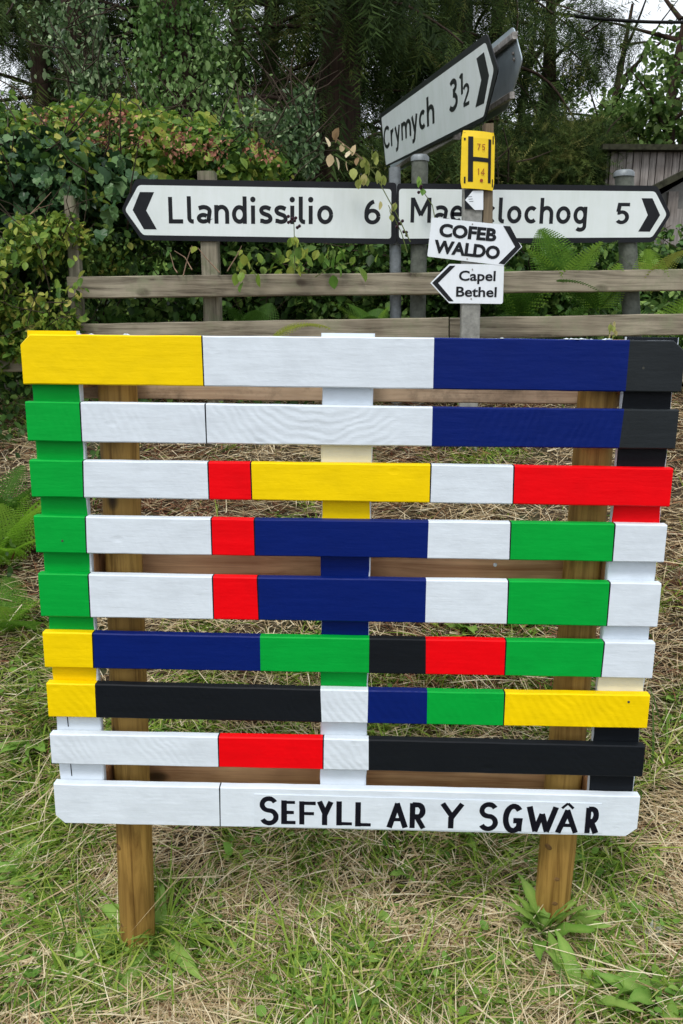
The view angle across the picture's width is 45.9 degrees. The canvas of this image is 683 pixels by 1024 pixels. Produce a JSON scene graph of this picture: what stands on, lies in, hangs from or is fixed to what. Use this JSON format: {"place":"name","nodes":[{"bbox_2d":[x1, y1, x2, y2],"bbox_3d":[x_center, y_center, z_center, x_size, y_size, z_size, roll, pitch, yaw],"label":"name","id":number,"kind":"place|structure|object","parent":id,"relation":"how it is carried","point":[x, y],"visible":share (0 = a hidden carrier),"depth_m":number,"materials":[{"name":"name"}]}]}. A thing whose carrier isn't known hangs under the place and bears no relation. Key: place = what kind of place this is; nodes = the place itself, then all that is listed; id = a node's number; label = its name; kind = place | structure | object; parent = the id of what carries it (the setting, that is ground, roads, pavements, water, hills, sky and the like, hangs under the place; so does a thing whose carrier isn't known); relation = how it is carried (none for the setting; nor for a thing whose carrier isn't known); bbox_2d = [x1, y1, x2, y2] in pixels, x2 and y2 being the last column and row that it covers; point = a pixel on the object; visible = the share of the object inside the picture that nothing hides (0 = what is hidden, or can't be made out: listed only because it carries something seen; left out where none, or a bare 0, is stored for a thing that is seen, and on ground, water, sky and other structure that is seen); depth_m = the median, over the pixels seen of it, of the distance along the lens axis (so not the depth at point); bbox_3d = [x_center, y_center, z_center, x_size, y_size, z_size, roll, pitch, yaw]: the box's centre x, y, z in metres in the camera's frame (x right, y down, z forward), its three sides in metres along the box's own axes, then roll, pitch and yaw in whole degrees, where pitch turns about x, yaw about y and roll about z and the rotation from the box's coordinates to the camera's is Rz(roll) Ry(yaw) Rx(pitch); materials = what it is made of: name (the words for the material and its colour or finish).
{"place":"outdoors","nodes":[
{"label":"outdoors","id":0,"kind":"place"},
{"bbox_2d":[0,377,682,1023],"bbox_3d":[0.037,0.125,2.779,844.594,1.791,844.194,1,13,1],"label":"ground","id":1,"kind":"structure","parent":0,"point":[554,511],"depth_m":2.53,"materials":[{"name":"plant"}]},
{"bbox_2d":[0,938,31,980],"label":"verge weed","id":2,"kind":"object","parent":1,"relation":"on","point":[21,957],"visible":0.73,"depth_m":1.81,"materials":[{"name":"green plant"}]},
{"bbox_2d":[0,464,33,521],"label":"fern","id":3,"kind":"object","parent":1,"relation":"on","point":[14,480],"visible":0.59,"depth_m":2.93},
{"bbox_2d":[0,494,40,566],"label":"fern","id":4,"kind":"object","parent":1,"relation":"on","point":[18,531],"visible":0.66,"depth_m":2.72,"materials":[{"name":"plant"}]},
{"bbox_2d":[0,574,41,634],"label":"fern","id":5,"kind":"object","parent":1,"relation":"on","point":[7,608],"visible":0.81,"depth_m":2.61,"materials":[{"name":"plant"}]},
{"bbox_2d":[0,834,52,885],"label":"verge weed","id":6,"kind":"object","parent":1,"relation":"on","point":[12,868],"visible":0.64,"depth_m":2.02,"materials":[{"name":"green plant"}]},
{"bbox_2d":[0,726,53,756],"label":"verge weed","id":7,"kind":"object","parent":1,"relation":"on","point":[9,746],"visible":0.66,"depth_m":2.28,"materials":[{"name":"green plant"}]},
{"bbox_2d":[0,654,107,747],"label":"grass tuft","id":8,"kind":"object","parent":1,"relation":"on","point":[44,726],"visible":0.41,"depth_m":2.33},
{"bbox_2d":[0,838,117,968],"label":"grass tuft","id":9,"kind":"object","parent":1,"relation":"on","point":[44,926],"visible":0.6,"depth_m":1.91,"materials":[{"name":"plant"}]},
{"bbox_2d":[14,803,114,867],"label":"grass tuft","id":10,"kind":"object","parent":1,"relation":"on","point":[74,830],"visible":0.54,"depth_m":2.05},
{"bbox_2d":[0,0,133,113],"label":"evergreen tree","id":11,"kind":"object","parent":1,"relation":"on","point":[15,60],"visible":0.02,"depth_m":10.06,"materials":[{"name":"green plant"}]},
{"bbox_2d":[54,942,91,977],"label":"verge weed","id":12,"kind":"object","parent":1,"relation":"on","point":[78,948],"visible":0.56,"depth_m":1.76,"materials":[{"name":"green plant"}]},
{"bbox_2d":[0,387,148,593],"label":"ground ivy","id":13,"kind":"object","parent":1,"relation":"on","point":[8,437],"visible":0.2,"depth_m":3.13,"materials":[{"name":"green plant"}]},
{"bbox_2d":[11,0,147,300],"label":"ivy clad tree","id":14,"kind":"object","parent":1,"relation":"on","point":[78,30],"visible":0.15,"depth_m":6.89,"materials":[{"name":"green plant"}]},
{"bbox_2d":[11,0,152,105],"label":"grey leaved shrub","id":15,"kind":"object","parent":1,"relation":"on","point":[87,83],"visible":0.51,"depth_m":6.52,"materials":[{"name":"green plant"}]},
{"bbox_2d":[0,170,241,382],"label":"shrub","id":16,"kind":"object","parent":1,"relation":"on","point":[45,244],"visible":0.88,"depth_m":3.05,"materials":[{"name":"green plant"}]},
{"bbox_2d":[0,0,247,279],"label":"conifer","id":17,"kind":"object","parent":1,"relation":"on","point":[39,85],"visible":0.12,"depth_m":8.93,"materials":[{"name":"green plant"}]},
{"bbox_2d":[98,385,154,952],"bbox_3d":[-0.449,0.403,1.704,0.093,1.437,0.077,1,13,1],"label":"wooden stake","id":18,"kind":"object","parent":1,"relation":"on","point":[134,847],"visible":0.41,"depth_m":1.71,"materials":[{"name":"brown wood"}]},
{"bbox_2d":[34,0,225,107],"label":"evergreen tree","id":19,"kind":"object","parent":1,"relation":"on","point":[130,25],"visible":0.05,"depth_m":9.63,"materials":[{"name":"green plant"}]},
{"bbox_2d":[40,829,256,984],"bbox_3d":[-0.384,0.883,1.826,0.476,0.213,0.499,12,17,42],"label":"grass tuft","id":20,"kind":"object","parent":1,"relation":"on","point":[171,891],"visible":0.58,"depth_m":1.83,"materials":[{"name":"plant"}]},
{"bbox_2d":[72,884,230,1004],"bbox_3d":[-0.423,0.954,1.813,0.384,0.096,0.335,1,13,1],"label":"ribwort","id":21,"kind":"object","parent":1,"relation":"on","point":[158,918],"visible":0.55,"depth_m":1.82,"materials":[{"name":"green plant"}]},
{"bbox_2d":[147,972,204,1017],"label":"verge weed","id":22,"kind":"object","parent":1,"relation":"on","point":[162,996],"visible":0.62,"depth_m":1.67,"materials":[{"name":"green plant"}]},
{"bbox_2d":[19,232,353,323],"bbox_3d":[-1.236,-1.742,5.834,4.080,1.223,1.012,1,13,1],"label":"thicket","id":23,"kind":"object","parent":1,"relation":"on","point":[165,267],"visible":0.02,"depth_m":5.63,"materials":[{"name":"green plant"}]},
{"bbox_2d":[211,31,348,180],"bbox_3d":[-0.531,-2.710,5.707,1.176,1.262,1.597,1,13,1],"label":"grey leaved shrub","id":24,"kind":"object","parent":23,"relation":"on","point":[302,137],"visible":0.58,"depth_m":5.60,"materials":[{"name":"green plant"}]},
{"bbox_2d":[100,0,279,269],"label":"ivy clad tree","id":25,"kind":"object","parent":1,"relation":"on","point":[175,62],"visible":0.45,"depth_m":6.02,"materials":[{"name":"green plant"}]},
{"bbox_2d":[156,669,250,683],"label":"grass tuft","id":26,"kind":"object","parent":1,"relation":"on","point":[200,679],"visible":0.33,"depth_m":2.40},
{"bbox_2d":[197,171,225,402],"bbox_3d":[-0.511,-0.833,3.193,0.083,0.961,0.068,1,13,1],"label":"sign post","id":27,"kind":"object","parent":1,"relation":"on","point":[212,306],"visible":0.36,"depth_m":3.14,"materials":[{"name":"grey wood"}]},
{"bbox_2d":[122,179,395,243],"bbox_3d":[-0.315,-1.147,3.080,1.050,0.228,0.015,1,13,1],"label":"road sign","id":28,"kind":"object","parent":27,"relation":"attached to","point":[229,210],"visible":0.99,"depth_m":3.07,"materials":[{"name":"metal"}]},
{"bbox_2d":[3,156,428,334],"bbox_3d":[-0.707,-1.190,3.873,2.522,1.349,1.455,-2,13,-11],"label":"hedge","id":29,"kind":"object","parent":1,"relation":"on","point":[191,310],"visible":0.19,"depth_m":3.75,"materials":[{"name":"green plant"}]},
{"bbox_2d":[0,52,301,180],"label":"bramble hedge","id":30,"kind":"object","parent":29,"relation":"on","point":[184,148],"visible":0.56,"depth_m":3.48,"materials":[{"name":"green plant"}]},
{"bbox_2d":[156,892,284,1022],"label":"grass tuft","id":31,"kind":"object","parent":1,"relation":"on","point":[226,960],"visible":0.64,"depth_m":1.74,"materials":[{"name":"plant"}]},
{"bbox_2d":[231,892,271,932],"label":"verge weed","id":32,"kind":"object","parent":1,"relation":"on","point":[242,925],"visible":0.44,"depth_m":1.86,"materials":[{"name":"green plant"}]},
{"bbox_2d":[122,0,424,177],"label":"conifer","id":33,"kind":"object","parent":1,"relation":"on","point":[317,55],"visible":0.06,"depth_m":8.90,"materials":[{"name":"green plant"}]},
{"bbox_2d":[207,0,364,133],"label":"evergreen tree","id":34,"kind":"object","parent":1,"relation":"on","point":[254,17],"visible":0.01,"depth_m":10.22,"materials":[{"name":"green plant"}]},
{"bbox_2d":[210,848,388,1016],"bbox_3d":[-0.131,0.941,1.782,0.432,0.236,0.458,-7,14,-29],"label":"grass tuft","id":35,"kind":"object","parent":1,"relation":"on","point":[283,943],"visible":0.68,"depth_m":1.77,"materials":[{"name":"plant"}]},
{"bbox_2d":[293,924,345,978],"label":"verge weed","id":36,"kind":"object","parent":1,"relation":"on","point":[314,957],"visible":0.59,"depth_m":1.72,"materials":[{"name":"green plant"}]},
{"bbox_2d":[259,835,394,953],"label":"grass tuft","id":37,"kind":"object","parent":1,"relation":"on","point":[318,883],"visible":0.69,"depth_m":1.88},
{"bbox_2d":[257,140,407,180],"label":"thicket","id":38,"kind":"object","parent":1,"relation":"on","point":[290,175],"depth_m":8.18,"materials":[{"name":"green plant"}]},
{"bbox_2d":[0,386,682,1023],"bbox_3d":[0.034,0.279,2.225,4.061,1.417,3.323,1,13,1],"label":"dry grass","id":39,"kind":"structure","parent":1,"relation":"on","point":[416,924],"depth_m":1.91,"materials":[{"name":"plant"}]},
{"bbox_2d":[0,196,682,400],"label":"rail fence","id":40,"kind":"object","parent":1,"relation":"on","point":[180,286],"visible":0.42,"depth_m":3.08,"materials":[{"name":"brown wood"}]},
{"bbox_2d":[0,80,157,303],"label":"ivy clump","id":41,"kind":"object","parent":40,"relation":"attached to","point":[38,164],"visible":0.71,"depth_m":3.17,"materials":[{"name":"green plant"}]},
{"bbox_2d":[223,252,262,291],"bbox_3d":[-0.370,-0.898,3.024,0.153,0.150,0.040,1,13,1],"label":"bramble spray","id":42,"kind":"object","parent":40,"relation":"attached to","point":[244,260],"visible":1,"depth_m":3.02,"materials":[{"name":"green plant"}]},
{"bbox_2d":[286,215,324,275],"bbox_3d":[-0.133,-0.984,2.985,0.145,0.218,0.043,1,13,1],"label":"bramble spray","id":43,"kind":"object","parent":40,"relation":"attached to","point":[299,252],"visible":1,"depth_m":2.98,"materials":[{"name":"green plant"}]},
{"bbox_2d":[305,246,366,288],"bbox_3d":[-0.023,-0.914,3.019,0.242,0.154,0.059,1,13,1],"label":"bramble spray","id":44,"kind":"object","parent":40,"relation":"attached to","point":[333,281],"visible":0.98,"depth_m":3.02,"materials":[{"name":"green plant"}]},
{"bbox_2d":[337,141,410,241],"bbox_3d":[0.119,-1.160,2.917,0.275,0.349,0.043,1,13,1],"label":"bramble spray","id":45,"kind":"object","parent":40,"relation":"attached to","point":[363,180],"visible":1,"depth_m":2.91,"materials":[{"name":"green plant"}]},
{"bbox_2d":[325,128,362,169],"bbox_3d":[0.022,-1.307,2.911,0.166,0.147,0.037,1,13,1],"label":"bramble spray","id":46,"kind":"object","parent":45,"relation":"attached to","point":[330,157],"visible":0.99,"depth_m":2.91,"materials":[{"name":"beige plant"}]},
{"bbox_2d":[379,201,407,252],"bbox_3d":[0.191,-1.046,2.959,0.112,0.181,0.036,1,13,1],"label":"bramble spray","id":47,"kind":"object","parent":45,"relation":"attached to","point":[391,216],"visible":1,"depth_m":2.95,"materials":[{"name":"green plant"}]},
{"bbox_2d":[417,176,434,217],"bbox_3d":[0.324,-1.127,3.000,0.095,0.231,0.029,1,13,1],"label":"bramble spray","id":48,"kind":"object","parent":40,"relation":"attached to","point":[420,186],"visible":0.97,"depth_m":2.98,"materials":[{"name":"green plant"}]},
{"bbox_2d":[0,447,682,1023],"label":"weeds","id":49,"kind":"object","parent":1,"relation":"on","point":[260,1009],"visible":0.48,"depth_m":1.74,"materials":[{"name":"green plant"}]},
{"bbox_2d":[0,392,682,763],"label":"bracken litter","id":50,"kind":"object","parent":1,"relation":"on","point":[178,504],"visible":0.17,"depth_m":2.77,"materials":[{"name":"plant"}]},
{"bbox_2d":[0,332,682,437],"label":"undergrowth","id":51,"kind":"object","parent":1,"relation":"on","point":[25,390],"visible":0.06,"depth_m":3.28,"materials":[{"name":"green plant"}]},
{"bbox_2d":[222,303,278,320],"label":"fern","id":52,"kind":"object","parent":51,"relation":"on","point":[257,314],"visible":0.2,"depth_m":3.39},
{"bbox_2d":[273,322,330,335],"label":"fern","id":53,"kind":"object","parent":51,"relation":"on","point":[285,329],"visible":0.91,"depth_m":2.88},
{"bbox_2d":[331,301,408,318],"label":"fern","id":54,"kind":"object","parent":51,"relation":"on","point":[377,313],"visible":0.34,"depth_m":3.46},
{"bbox_2d":[494,258,569,315],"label":"fern","id":55,"kind":"object","parent":51,"relation":"on","point":[511,306],"visible":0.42,"depth_m":3.26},
{"bbox_2d":[514,296,588,338],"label":"fern","id":56,"kind":"object","parent":51,"relation":"on","point":[579,312],"visible":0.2,"depth_m":3.31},
{"bbox_2d":[556,263,624,313],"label":"fern","id":57,"kind":"object","parent":51,"relation":"on","point":[597,300],"visible":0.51,"depth_m":3.13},
{"bbox_2d":[617,298,682,344],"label":"fern","id":58,"kind":"object","parent":51,"relation":"on","point":[677,309],"visible":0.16,"depth_m":3.22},
{"bbox_2d":[100,0,606,319],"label":"conifer","id":59,"kind":"object","parent":1,"relation":"on","point":[333,19],"visible":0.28,"depth_m":7.39,"materials":[{"name":"green plant"}]},
{"bbox_2d":[305,886,419,940],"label":"ribwort","id":60,"kind":"object","parent":1,"relation":"on","point":[383,914],"visible":0.4,"depth_m":1.85,"materials":[{"name":"green plant"}]},
{"bbox_2d":[389,167,401,405],"bbox_3d":[0.213,-0.846,3.173,0.075,0.953,0.045,1,13,1],"label":"sign post","id":61,"kind":"object","parent":1,"relation":"on","point":[395,249],"visible":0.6,"depth_m":3.13,"materials":[{"name":"metal"}]},
{"bbox_2d":[330,897,461,1022],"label":"grass tuft","id":62,"kind":"object","parent":1,"relation":"on","point":[405,950],"visible":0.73,"depth_m":1.70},
{"bbox_2d":[390,858,424,880],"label":"verge weed","id":63,"kind":"object","parent":1,"relation":"on","point":[398,872],"visible":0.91,"depth_m":1.94,"materials":[{"name":"green plant"}]},
{"bbox_2d":[409,154,428,405],"bbox_3d":[0.299,-0.869,3.166,0.083,0.999,0.070,1,13,1],"label":"sign post","id":64,"kind":"object","parent":1,"relation":"on","point":[418,259],"visible":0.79,"depth_m":3.11,"materials":[{"name":"metal"}]},
{"bbox_2d":[380,34,498,166],"bbox_3d":[0.400,-1.810,3.650,0.082,0.466,2.053,-1,13,-8],"label":"road sign","id":65,"kind":"object","parent":64,"relation":"attached to","point":[446,105],"visible":0.99,"depth_m":3.35,"materials":[{"name":"metal"}]},
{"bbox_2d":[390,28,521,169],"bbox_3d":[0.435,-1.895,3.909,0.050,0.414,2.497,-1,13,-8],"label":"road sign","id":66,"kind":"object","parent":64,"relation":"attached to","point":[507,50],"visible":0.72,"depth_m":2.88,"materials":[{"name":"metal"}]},
{"bbox_2d":[397,183,669,243],"bbox_3d":[0.724,-1.127,3.060,1.031,0.219,0.015,1,13,1],"label":"road sign","id":67,"kind":"object","parent":64,"relation":"attached to","point":[603,213],"visible":0.79,"depth_m":3.05,"materials":[{"name":"metal"}]},
{"bbox_2d":[406,906,450,942],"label":"verge weed","id":68,"kind":"object","parent":1,"relation":"on","point":[416,909],"visible":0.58,"depth_m":1.82,"materials":[{"name":"green plant"}]},
{"bbox_2d":[262,0,597,249],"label":"conifer","id":69,"kind":"object","parent":1,"relation":"on","point":[454,27],"visible":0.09,"depth_m":8.58,"materials":[{"name":"green plant"}]},
{"bbox_2d":[312,114,552,184],"bbox_3d":[0.627,-2.919,7.173,2.371,1.240,1.514,8,15,32],"label":"dark shrub","id":70,"kind":"object","parent":1,"relation":"on","point":[508,174],"visible":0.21,"depth_m":6.82,"materials":[{"name":"plant"}]},
{"bbox_2d":[305,1,563,147],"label":"evergreen tree","id":71,"kind":"object","parent":1,"relation":"on","point":[523,63],"visible":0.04,"depth_m":9.73,"materials":[{"name":"green plant"}]},
{"bbox_2d":[375,623,497,636],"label":"grass tuft","id":72,"kind":"object","parent":1,"relation":"on","point":[436,633],"visible":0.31,"depth_m":2.43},
{"bbox_2d":[445,623,477,633],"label":"verge weed","id":73,"kind":"object","parent":1,"relation":"on","point":[473,629],"visible":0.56,"depth_m":2.45,"materials":[{"name":"green plant"}]},
{"bbox_2d":[398,834,537,949],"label":"grass tuft","id":74,"kind":"object","parent":1,"relation":"on","point":[486,892],"visible":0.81,"depth_m":1.88,"materials":[{"name":"plant"}]},
{"bbox_2d":[263,141,682,338],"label":"hedge","id":75,"kind":"object","parent":1,"relation":"on","point":[316,307],"visible":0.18,"depth_m":3.69,"materials":[{"name":"green plant"}]},
{"bbox_2d":[458,123,493,454],"bbox_3d":[0.474,-0.726,2.911,0.114,1.246,0.051,1,13,1],"label":"marker post","id":76,"kind":"object","parent":1,"relation":"on","point":[469,320],"visible":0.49,"depth_m":2.85,"materials":[{"name":"grey wood"}]},
{"bbox_2d":[431,264,503,303],"bbox_3d":[0.446,-0.810,2.863,0.260,0.135,0.007,1,13,1],"label":"direction board","id":77,"kind":"object","parent":76,"relation":"attached to","point":[470,283],"visible":1,"depth_m":2.86,"materials":[{"name":"metal"}]},
{"bbox_2d":[465,190,482,209],"bbox_3d":[0.460,-1.085,2.801,0.067,0.067,0.005,1,13,1],"label":"arrow plate","id":78,"kind":"object","parent":76,"relation":"attached to","point":[474,200],"visible":1,"depth_m":2.80,"materials":[{"name":"metal"}]},
{"bbox_2d":[427,218,521,265],"bbox_3d":[0.469,-0.949,2.831,0.330,0.159,0.006,1,13,1],"label":"direction board","id":79,"kind":"object","parent":76,"relation":"attached to","point":[481,242],"visible":1,"depth_m":2.83,"materials":[{"name":"metal"}]},
{"bbox_2d":[460,130,494,190],"bbox_3d":[0.470,-1.209,2.772,0.118,0.194,0.020,1,13,1],"label":"hydrant marker","id":80,"kind":"object","parent":76,"relation":"attached to","point":[477,157],"visible":1,"depth_m":2.77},
{"bbox_2d":[328,237,682,338],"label":"thicket","id":81,"kind":"object","parent":1,"relation":"on","point":[654,294],"visible":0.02,"depth_m":5.05,"materials":[{"name":"green plant"}]},
{"bbox_2d":[363,0,677,176],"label":"conifer","id":82,"kind":"object","parent":1,"relation":"on","point":[533,80],"visible":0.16,"depth_m":9.05,"materials":[{"name":"green plant"}]},
{"bbox_2d":[447,98,644,184],"bbox_3d":[2.010,-3.184,7.488,2.318,1.283,1.451,-4,14,-21],"label":"dark shrub","id":83,"kind":"object","parent":1,"relation":"on","point":[573,144],"visible":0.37,"depth_m":7.08,"materials":[{"name":"plant"}]},
{"bbox_2d":[502,873,598,960],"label":"dock plant","id":84,"kind":"object","parent":1,"relation":"on","point":[565,928],"visible":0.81,"depth_m":1.72,"materials":[{"name":"green plant"}]},
{"bbox_2d":[505,875,612,927],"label":"dock plant","id":85,"kind":"object","parent":1,"relation":"on","point":[585,920],"visible":0.48,"depth_m":1.74,"materials":[{"name":"green plant"}]},
{"bbox_2d":[473,0,651,134],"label":"evergreen tree","id":86,"kind":"object","parent":1,"relation":"on","point":[599,47],"visible":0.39,"depth_m":10.05,"materials":[{"name":"green plant"}]},
{"bbox_2d":[512,1,623,151],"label":"broadleaf tree","id":87,"kind":"object","parent":1,"relation":"on","point":[605,105],"visible":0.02,"depth_m":12.05,"materials":[{"name":"green plant"}]},
{"bbox_2d":[526,227,616,292],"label":"fern","id":88,"kind":"object","parent":1,"relation":"on","point":[566,261],"visible":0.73,"depth_m":3.04,"materials":[{"name":"plant"}]},
{"bbox_2d":[535,391,618,926],"bbox_3d":[0.476,0.373,1.675,0.092,1.348,0.078,1,13,1],"label":"wooden stake","id":89,"kind":"object","parent":1,"relation":"on","point":[556,861],"visible":0.31,"depth_m":1.66,"materials":[{"name":"brown wood"}]},
{"bbox_2d":[20,330,682,835],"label":"painted pallet","id":90,"kind":"object","parent":89,"relation":"attached to","point":[344,568],"visible":1,"depth_m":1.56,"materials":[{"name":"white paint"}]},
{"bbox_2d":[524,930,645,1023],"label":"dock plant","id":91,"kind":"object","parent":1,"relation":"on","point":[563,944],"visible":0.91,"depth_m":1.62,"materials":[{"name":"green plant"}]},
{"bbox_2d":[558,0,680,143],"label":"broadleaf tree","id":92,"kind":"object","parent":1,"relation":"on","point":[616,98],"visible":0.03,"depth_m":11.62,"materials":[{"name":"green plant"}]},
{"bbox_2d":[613,169,641,339],"bbox_3d":[1.125,-0.863,3.147,0.194,0.884,0.077,1,13,1],"label":"sign post","id":93,"kind":"object","parent":1,"relation":"on","point":[630,302],"visible":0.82,"depth_m":3.10,"materials":[{"name":"metal"}]},
{"bbox_2d":[575,787,682,903],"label":"grass tuft","id":94,"kind":"object","parent":1,"relation":"on","point":[619,863],"visible":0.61,"depth_m":1.92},
{"bbox_2d":[586,0,682,143],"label":"broadleaf tree","id":95,"kind":"object","parent":1,"relation":"on","point":[659,116],"visible":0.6,"depth_m":10.78,"materials":[{"name":"green plant"}]},
{"bbox_2d":[587,693,682,796],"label":"grass tuft","id":96,"kind":"object","parent":1,"relation":"on","point":[665,751],"visible":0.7,"depth_m":2.14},
{"bbox_2d":[592,144,682,185],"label":"timber shed","id":97,"kind":"structure","parent":1,"relation":"on","point":[651,164],"depth_m":7.12,"materials":[{"name":"wood"}]},
{"bbox_2d":[593,964,682,1023],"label":"dock plant","id":98,"kind":"object","parent":1,"relation":"on","point":[636,992],"visible":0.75,"depth_m":1.57,"materials":[{"name":"green plant"}]},
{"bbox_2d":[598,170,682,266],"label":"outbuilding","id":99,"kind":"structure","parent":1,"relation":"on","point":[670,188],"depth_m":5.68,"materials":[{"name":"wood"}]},
{"bbox_2d":[674,209,682,245],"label":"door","id":100,"kind":"structure","parent":99,"relation":"in","point":[679,220],"depth_m":5.71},
{"bbox_2d":[607,249,682,293],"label":"fern","id":101,"kind":"object","parent":1,"relation":"on","point":[648,263],"visible":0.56,"depth_m":3.02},
{"bbox_2d":[650,849,680,874],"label":"verge weed","id":102,"kind":"object","parent":1,"relation":"on","point":[654,857],"visible":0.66,"depth_m":1.93,"materials":[{"name":"green plant"}]},
{"bbox_2d":[654,566,682,618],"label":"grass tuft","id":103,"kind":"object","parent":1,"relation":"on","point":[661,605],"visible":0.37,"depth_m":2.47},
{"bbox_2d":[0,0,682,147],"label":"sky","id":104,"kind":"structure","parent":0,"point":[653,4],"materials":[{"name":"white"}]},
{"bbox_2d":[205,0,682,23],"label":"overhead cable","id":105,"kind":"object","parent":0,"point":[636,21],"visible":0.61,"depth_m":9.38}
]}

